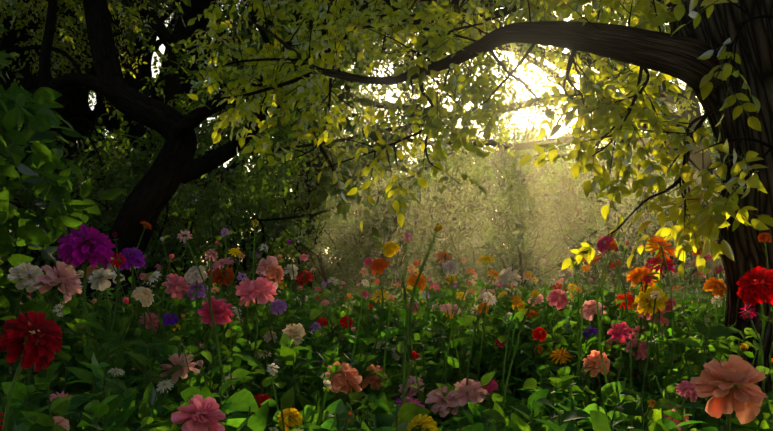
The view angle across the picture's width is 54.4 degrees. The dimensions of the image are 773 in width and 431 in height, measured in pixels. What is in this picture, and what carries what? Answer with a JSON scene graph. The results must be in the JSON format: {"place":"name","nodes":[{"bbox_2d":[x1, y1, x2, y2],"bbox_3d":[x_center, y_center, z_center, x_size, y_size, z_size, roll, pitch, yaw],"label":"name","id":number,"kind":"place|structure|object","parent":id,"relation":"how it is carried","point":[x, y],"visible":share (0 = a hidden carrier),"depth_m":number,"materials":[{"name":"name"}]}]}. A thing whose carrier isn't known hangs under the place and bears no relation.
{"place":"outdoors","nodes":[
{"label":"outdoors","id":0,"kind":"place"},
{"bbox_2d":[82,263,690,297],"bbox_3d":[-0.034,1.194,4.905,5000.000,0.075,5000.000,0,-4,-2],"label":"ground","id":1,"kind":"structure","parent":0,"point":[206,264],"depth_m":39.76,"materials":[{"name":"green plant"}]},
{"bbox_2d":[0,50,38,208],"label":"round shrub","id":2,"kind":"object","parent":1,"relation":"on","point":[4,62],"visible":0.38,"depth_m":7.81,"materials":[{"name":"green plant"}]},
{"bbox_2d":[0,26,123,381],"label":"shrub","id":3,"kind":"object","parent":1,"relation":"on","point":[39,117],"visible":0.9,"depth_m":3.08,"materials":[{"name":"green plant"}]},
{"bbox_2d":[0,2,175,270],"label":"tree","id":4,"kind":"object","parent":1,"relation":"on","point":[71,150],"visible":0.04,"depth_m":20.45,"materials":[{"name":"green plant"}]},
{"bbox_2d":[88,91,116,138],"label":"tree","id":5,"kind":"object","parent":1,"relation":"on","point":[92,96],"visible":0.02,"depth_m":29.60,"materials":[{"name":"green plant"}]},
{"bbox_2d":[62,147,160,271],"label":"round shrub","id":6,"kind":"object","parent":1,"relation":"on","point":[75,187],"visible":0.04,"depth_m":13.47,"materials":[{"name":"green plant"}]},
{"bbox_2d":[51,0,178,69],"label":"tree","id":7,"kind":"object","parent":1,"relation":"on","point":[166,1],"visible":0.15,"depth_m":16.28,"materials":[{"name":"green plant"}]},
{"bbox_2d":[15,119,277,297],"bbox_3d":[-3.956,0.227,11.367,3.679,3.556,3.577,2,-4,-29],"label":"round shrub","id":8,"kind":"object","parent":1,"relation":"on","point":[183,271],"visible":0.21,"depth_m":11.07,"materials":[{"name":"green plant"}]},
{"bbox_2d":[0,122,296,298],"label":"round shrub","id":9,"kind":"object","parent":1,"relation":"on","point":[173,245],"visible":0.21,"depth_m":9.27,"materials":[{"name":"green plant"}]},
{"bbox_2d":[46,0,287,283],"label":"tree","id":10,"kind":"object","parent":1,"relation":"on","point":[166,37],"visible":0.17,"depth_m":14.18,"materials":[{"name":"green plant"}]},
{"bbox_2d":[51,0,292,224],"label":"tree","id":11,"kind":"object","parent":1,"relation":"on","point":[81,95],"visible":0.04,"depth_m":16.82,"materials":[{"name":"green plant"}]},
{"bbox_2d":[0,0,408,295],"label":"tree","id":12,"kind":"object","parent":1,"relation":"on","point":[29,81],"visible":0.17,"depth_m":10.16,"materials":[{"name":"green plant"}]},
{"bbox_2d":[80,6,354,288],"bbox_3d":[-6.426,-4.175,27.200,13.326,13.974,11.045,0,-4,-2],"label":"tree","id":13,"kind":"object","parent":1,"relation":"on","point":[233,165],"visible":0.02,"depth_m":25.52,"materials":[{"name":"green plant"}]},
{"bbox_2d":[178,14,263,274],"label":"tree","id":14,"kind":"object","parent":1,"relation":"on","point":[205,130],"depth_m":35.51,"materials":[{"name":"green plant"}]},
{"bbox_2d":[183,165,374,296],"bbox_3d":[-1.946,0.577,13.484,3.527,3.115,3.163,0,-4,-2],"label":"round shrub","id":15,"kind":"object","parent":1,"relation":"on","point":[245,264],"visible":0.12,"depth_m":13.51,"materials":[{"name":"green plant"}]},
{"bbox_2d":[203,38,366,215],"bbox_3d":[-4.115,-2.064,31.694,7.543,10.326,10.538,0,-4,-2],"label":"tree","id":16,"kind":"object","parent":1,"relation":"on","point":[221,166],"depth_m":29.95,"materials":[{"name":"green plant"}]},
{"bbox_2d":[228,88,397,216],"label":"tree","id":17,"kind":"object","parent":1,"relation":"on","point":[355,122],"depth_m":42.66,"materials":[{"name":"green plant"}]},
{"bbox_2d":[127,0,520,291],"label":"tree","id":18,"kind":"object","parent":1,"relation":"on","point":[319,165],"visible":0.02,"depth_m":18.62,"materials":[{"name":"green plant"}]},
{"bbox_2d":[241,189,446,299],"bbox_3d":[-0.844,0.723,12.522,3.455,2.514,3.915,2,-4,-33],"label":"round shrub","id":19,"kind":"object","parent":1,"relation":"on","point":[343,261],"depth_m":12.21,"materials":[{"name":"green plant"}]},
{"bbox_2d":[0,0,715,310],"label":"leaning tree","id":20,"kind":"object","parent":1,"relation":"on","point":[179,161],"visible":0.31,"depth_m":7.47,"materials":[{"name":"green plant"}]},
{"bbox_2d":[314,67,455,286],"bbox_3d":[-0.001,-0.612,15.499,3.170,5.078,3.340,0,-4,-2],"label":"tree","id":21,"kind":"object","parent":1,"relation":"on","point":[374,223],"depth_m":15.34,"materials":[{"name":"green plant"}]},
{"bbox_2d":[306,77,464,287],"bbox_3d":[-0.251,-1.375,27.371,5.861,8.408,8.665,0,-4,-2],"label":"tree","id":22,"kind":"object","parent":1,"relation":"on","point":[357,133],"depth_m":26.79,"materials":[{"name":"green plant"}]},
{"bbox_2d":[0,219,772,430],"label":"flower bed","id":23,"kind":"object","parent":1,"relation":"on","point":[638,363],"visible":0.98,"depth_m":2.54,"materials":[{"name":"green plant"}]},
{"bbox_2d":[350,95,434,277],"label":"tree","id":24,"kind":"object","parent":1,"relation":"on","point":[403,152],"depth_m":42.92,"materials":[{"name":"green plant"}]},
{"bbox_2d":[66,0,725,295],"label":"tree","id":25,"kind":"object","parent":1,"relation":"on","point":[282,132],"visible":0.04,"depth_m":11.50,"materials":[{"name":"green plant"}]},
{"bbox_2d":[80,97,722,282],"bbox_3d":[1.511,-0.280,30.928,78.006,8.032,14.410,0,-4,-2],"label":"hedge","id":26,"kind":"object","parent":1,"relation":"on","point":[284,207],"depth_m":29.56,"materials":[{"name":"green plant"}]},
{"bbox_2d":[351,126,514,277],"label":"tree","id":27,"kind":"object","parent":1,"relation":"on","point":[475,202],"depth_m":18.24,"materials":[{"name":"green plant"}]},
{"bbox_2d":[378,152,500,291],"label":"cone shrub","id":28,"kind":"object","parent":1,"relation":"on","point":[438,210],"depth_m":16.70,"materials":[{"name":"green plant"}]},
{"bbox_2d":[177,0,772,419],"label":"old tree","id":29,"kind":"object","parent":1,"relation":"on","point":[735,100],"visible":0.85,"depth_m":3.30,"materials":[{"name":"green plant"}]},
{"bbox_2d":[448,108,522,183],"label":"tree","id":30,"kind":"object","parent":1,"relation":"on","point":[495,153],"depth_m":46.33,"materials":[{"name":"green plant"}]},
{"bbox_2d":[415,107,582,283],"bbox_3d":[3.891,-0.721,24.854,6.290,6.785,5.213,0,-4,-2],"label":"tree","id":31,"kind":"object","parent":1,"relation":"on","point":[542,169],"depth_m":24.73,"materials":[{"name":"green plant"}]},
{"bbox_2d":[422,178,582,292],"bbox_3d":[2.683,0.657,18.252,4.102,3.394,3.586,0,-4,-2],"label":"round shrub","id":32,"kind":"object","parent":1,"relation":"on","point":[511,221],"depth_m":17.78,"materials":[{"name":"green plant"}]},
{"bbox_2d":[407,158,610,297],"bbox_3d":[1.933,0.479,12.980,3.186,3.223,3.470,0,-4,-2],"label":"round shrub","id":33,"kind":"object","parent":1,"relation":"on","point":[502,251],"depth_m":12.91,"materials":[{"name":"green plant"}]},
{"bbox_2d":[417,45,602,227],"bbox_3d":[5.674,-2.118,36.563,10.022,11.047,6.545,-2,-4,27],"label":"tree","id":34,"kind":"object","parent":1,"relation":"on","point":[536,113],"depth_m":35.17,"materials":[{"name":"green plant"}]},
{"bbox_2d":[477,108,583,277],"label":"tree","id":35,"kind":"object","parent":1,"relation":"on","point":[517,139],"depth_m":40.23,"materials":[{"name":"green plant"}]},
{"bbox_2d":[481,122,613,275],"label":"tree","id":36,"kind":"object","parent":1,"relation":"on","point":[521,127],"depth_m":50.74,"materials":[{"name":"green plant"}]},
{"bbox_2d":[472,102,715,287],"bbox_3d":[6.244,-0.706,21.990,7.208,6.396,5.917,-1,-4,22],"label":"tree","id":37,"kind":"object","parent":1,"relation":"on","point":[523,185],"depth_m":21.96,"materials":[{"name":"green plant"}]},
{"bbox_2d":[518,125,681,288],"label":"tree","id":38,"kind":"object","parent":1,"relation":"on","point":[575,197],"depth_m":17.41,"materials":[{"name":"green plant"}]},
{"bbox_2d":[531,80,681,180],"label":"tree","id":39,"kind":"object","parent":1,"relation":"on","point":[606,142],"depth_m":41.07,"materials":[{"name":"green plant"}]},
{"bbox_2d":[537,162,700,294],"bbox_3d":[4.285,0.486,12.076,3.346,2.827,2.940,2,-4,-26],"label":"round shrub","id":40,"kind":"object","parent":1,"relation":"on","point":[634,262],"depth_m":11.92,"materials":[{"name":"green plant"}]},
{"bbox_2d":[527,159,721,297],"bbox_3d":[5.027,0.349,14.816,3.596,3.106,3.892,2,-4,-28],"label":"round shrub","id":41,"kind":"object","parent":1,"relation":"on","point":[688,253],"depth_m":15.36,"materials":[{"name":"green plant"}]},
{"bbox_2d":[574,84,718,283],"bbox_3d":[7.830,-1.129,22.952,5.107,7.362,8.345,-2,-4,24],"label":"tree","id":42,"kind":"object","parent":1,"relation":"on","point":[633,152],"depth_m":22.86,"materials":[{"name":"green plant"}]},
{"bbox_2d":[627,124,722,224],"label":"tree","id":43,"kind":"object","parent":1,"relation":"on","point":[711,156],"depth_m":16.55,"materials":[{"name":"green plant"}]},
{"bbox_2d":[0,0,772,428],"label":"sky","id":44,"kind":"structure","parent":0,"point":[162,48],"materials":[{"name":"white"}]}
]}

